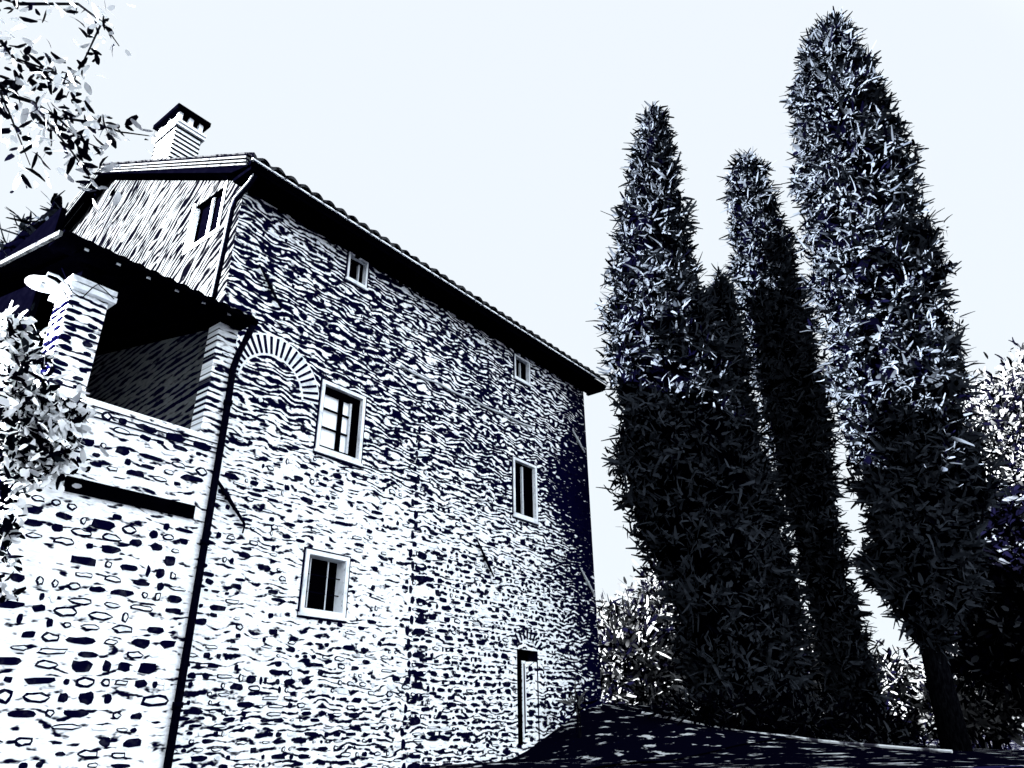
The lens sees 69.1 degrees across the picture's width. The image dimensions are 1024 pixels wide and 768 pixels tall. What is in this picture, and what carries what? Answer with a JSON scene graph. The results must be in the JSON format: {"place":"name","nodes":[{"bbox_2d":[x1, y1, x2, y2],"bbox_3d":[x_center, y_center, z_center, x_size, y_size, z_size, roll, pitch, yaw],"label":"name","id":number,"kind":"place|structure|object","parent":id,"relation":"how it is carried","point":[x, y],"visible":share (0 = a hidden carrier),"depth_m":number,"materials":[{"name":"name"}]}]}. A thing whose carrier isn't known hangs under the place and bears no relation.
{"place":"outdoors","nodes":[
{"label":"outdoors","id":0,"kind":"place"},
{"bbox_2d":[0,0,1023,733],"label":"sky","id":1,"kind":"structure","parent":0,"point":[485,140],"materials":[{"name":"white"}]},
{"bbox_2d":[463,723,858,767],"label":"path","id":2,"kind":"structure","parent":0,"point":[670,742],"depth_m":14.12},
{"bbox_2d":[424,703,1023,767],"bbox_3d":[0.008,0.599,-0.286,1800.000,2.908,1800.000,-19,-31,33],"label":"ground","id":3,"kind":"structure","parent":0,"point":[604,724],"depth_m":13.45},
{"bbox_2d":[0,190,68,260],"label":"conifer tree","id":4,"kind":"object","parent":3,"relation":"on","point":[6,249],"visible":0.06,"depth_m":28.33,"materials":[{"name":"black plant"}]},
{"bbox_2d":[0,0,159,208],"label":"overhanging tree","id":5,"kind":"object","parent":3,"relation":"on","point":[9,87],"visible":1,"depth_m":5.57,"materials":[{"name":"white plant"}]},
{"bbox_2d":[0,103,607,767],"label":"stone house","id":6,"kind":"structure","parent":3,"relation":"on","point":[326,505],"depth_m":12.86,"materials":[{"name":"stone"}]},
{"bbox_2d":[25,272,70,292],"bbox_3d":[-5.934,-1.305,9.459,0.395,0.295,0.475,2,-26,-7],"label":"wall lamp","id":7,"kind":"object","parent":6,"relation":"attached to","point":[45,284],"visible":1,"depth_m":9.41,"materials":[{"name":"metal"}]},
{"bbox_2d":[0,300,108,604],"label":"climbing plant","id":8,"kind":"object","parent":6,"relation":"attached to","point":[37,437],"visible":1,"depth_m":8.57,"materials":[{"name":"white plant"}]},
{"bbox_2d":[60,284,72,306],"bbox_3d":[-5.743,-1.141,9.582,0.013,0.250,0.227,-19,-31,33],"label":"cable","id":9,"kind":"object","parent":6,"relation":"attached to","point":[66,295],"visible":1,"depth_m":9.57,"materials":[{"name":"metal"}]},
{"bbox_2d":[62,268,113,298],"bbox_3d":[-5.621,-1.252,9.831,0.016,0.310,0.715,-19,-31,33],"label":"cable","id":10,"kind":"object","parent":6,"relation":"attached to","point":[87,292],"visible":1,"depth_m":9.72,"materials":[{"name":"metal"}]},
{"bbox_2d":[182,180,227,254],"bbox_3d":[-5.696,-3.087,13.909,1.180,1.160,0.110,-19,-31,33],"label":"window","id":11,"kind":"structure","parent":6,"relation":"in","point":[207,235],"depth_m":13.81,"materials":[{"name":"wood"}]},
{"bbox_2d":[297,547,350,623],"bbox_3d":[-3.177,3.362,12.351,0.300,1.115,0.990,-19,-31,33],"label":"window","id":12,"kind":"structure","parent":6,"relation":"in","point":[305,611],"depth_m":12.31,"materials":[{"name":"wood"}]},
{"bbox_2d":[313,377,366,468],"bbox_3d":[-3.146,0.728,13.578,0.160,1.455,1.100,-19,-31,33],"label":"window","id":13,"kind":"structure","parent":6,"relation":"in","point":[333,420],"depth_m":13.59,"materials":[{"name":"wood"}]},
{"bbox_2d":[344,251,369,292],"bbox_3d":[-3.164,-2.265,15.050,0.170,0.735,0.580,-19,-31,33],"label":"window","id":14,"kind":"structure","parent":6,"relation":"in","point":[357,283],"depth_m":15.05,"materials":[{"name":"wood"}]},
{"bbox_2d":[513,352,531,388],"bbox_3d":[0.218,-0.327,18.939,0.170,0.765,0.710,-19,-31,33],"label":"window","id":15,"kind":"structure","parent":6,"relation":"in","point":[516,378],"depth_m":18.97,"materials":[{"name":"wood"}]},
{"bbox_2d":[511,455,539,525],"bbox_3d":[0.277,2.535,17.591,0.160,1.515,1.000,-19,-31,33],"label":"window","id":16,"kind":"structure","parent":6,"relation":"in","point":[519,516],"depth_m":17.63,"materials":[{"name":"wood"}]},
{"bbox_2d":[517,661,538,744],"bbox_3d":[0.295,6.738,15.723,0.253,1.620,0.549,-19,-31,33],"label":"blocked doorway","id":17,"kind":"structure","parent":6,"relation":"in","point":[527,695],"depth_m":15.61,"materials":[{"name":"stone"}]},
{"bbox_2d":[555,682,597,737],"bbox_3d":[1.330,6.906,15.504,0.748,1.286,0.731,7,-27,-17],"label":"weed","id":18,"kind":"object","parent":3,"relation":"on","point":[578,709],"visible":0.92,"depth_m":15.53,"materials":[{"name":"black plant"}]},
{"bbox_2d":[596,558,694,708],"bbox_3d":[5.681,11.273,32.992,5.395,9.267,8.019,-19,-31,33],"label":"shrub","id":19,"kind":"object","parent":3,"relation":"on","point":[636,661],"visible":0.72,"depth_m":31.09,"materials":[{"name":"white plant"}]},
{"bbox_2d":[585,100,816,723],"bbox_3d":[4.521,-0.757,21.358,5.163,20.009,4.832,-19,-31,33],"label":"cypress tree","id":20,"kind":"object","parent":3,"relation":"on","point":[684,467],"visible":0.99,"depth_m":19.02,"materials":[{"name":"black plant"}]},
{"bbox_2d":[703,263,821,729],"bbox_3d":[6.680,2.446,21.518,2.746,14.349,2.769,-19,-31,33],"label":"cypress tree","id":21,"kind":"object","parent":3,"relation":"on","point":[724,289],"visible":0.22,"depth_m":21.11,"materials":[{"name":"black plant"}]},
{"bbox_2d":[736,605,828,713],"bbox_3d":[10.625,11.825,31.695,5.459,6.971,5.486,-19,-31,33],"label":"shrub","id":22,"kind":"object","parent":3,"relation":"on","point":[821,678],"visible":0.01,"depth_m":31.27,"materials":[{"name":"black plant"}]},
{"bbox_2d":[642,679,936,747],"bbox_3d":[6.095,7.353,16.213,6.542,1.763,3.346,-2,-26,3],"label":"shrub","id":23,"kind":"object","parent":3,"relation":"on","point":[850,722],"visible":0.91,"depth_m":15.98,"materials":[{"name":"black plant"}]},
{"bbox_2d":[641,711,952,752],"bbox_3d":[5.499,7.153,15.361,6.279,0.883,0.116,-19,-31,33],"label":"path edging","id":24,"kind":"object","parent":3,"relation":"on","point":[860,744],"visible":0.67,"depth_m":14.52,"materials":[{"name":"stone"}]},
{"bbox_2d":[716,148,896,736],"bbox_3d":[8.828,0.394,23.628,3.214,20.263,3.044,-19,-31,33],"label":"cypress tree","id":25,"kind":"object","parent":3,"relation":"on","point":[766,277],"visible":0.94,"depth_m":22.50,"materials":[{"name":"black plant"}]},
{"bbox_2d":[807,614,931,743],"bbox_3d":[14.886,12.757,32.664,4.570,6.890,6.445,12,-28,-25],"label":"shrub","id":26,"kind":"object","parent":3,"relation":"on","point":[893,679],"visible":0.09,"depth_m":30.46,"materials":[{"name":"white plant"}]},
{"bbox_2d":[779,6,1021,750],"bbox_3d":[9.877,-2.295,19.922,4.324,22.322,4.349,-19,-31,33],"label":"cypress tree","id":27,"kind":"object","parent":3,"relation":"on","point":[896,386],"visible":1,"depth_m":18.14,"materials":[{"name":"black plant"}]},
{"bbox_2d":[892,631,1023,749],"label":"shrub","id":28,"kind":"object","parent":3,"relation":"on","point":[994,711],"visible":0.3,"depth_m":28.06,"materials":[{"name":"black plant"}]},
{"bbox_2d":[946,479,1023,715],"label":"broadleaf tree","id":29,"kind":"object","parent":3,"relation":"on","point":[995,633],"visible":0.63,"depth_m":24.21,"materials":[{"name":"black plant"}]},
{"bbox_2d":[954,337,1023,502],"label":"broadleaf tree","id":30,"kind":"object","parent":3,"relation":"on","point":[1004,412],"visible":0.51,"depth_m":31.49,"materials":[{"name":"white plant"}]}
]}

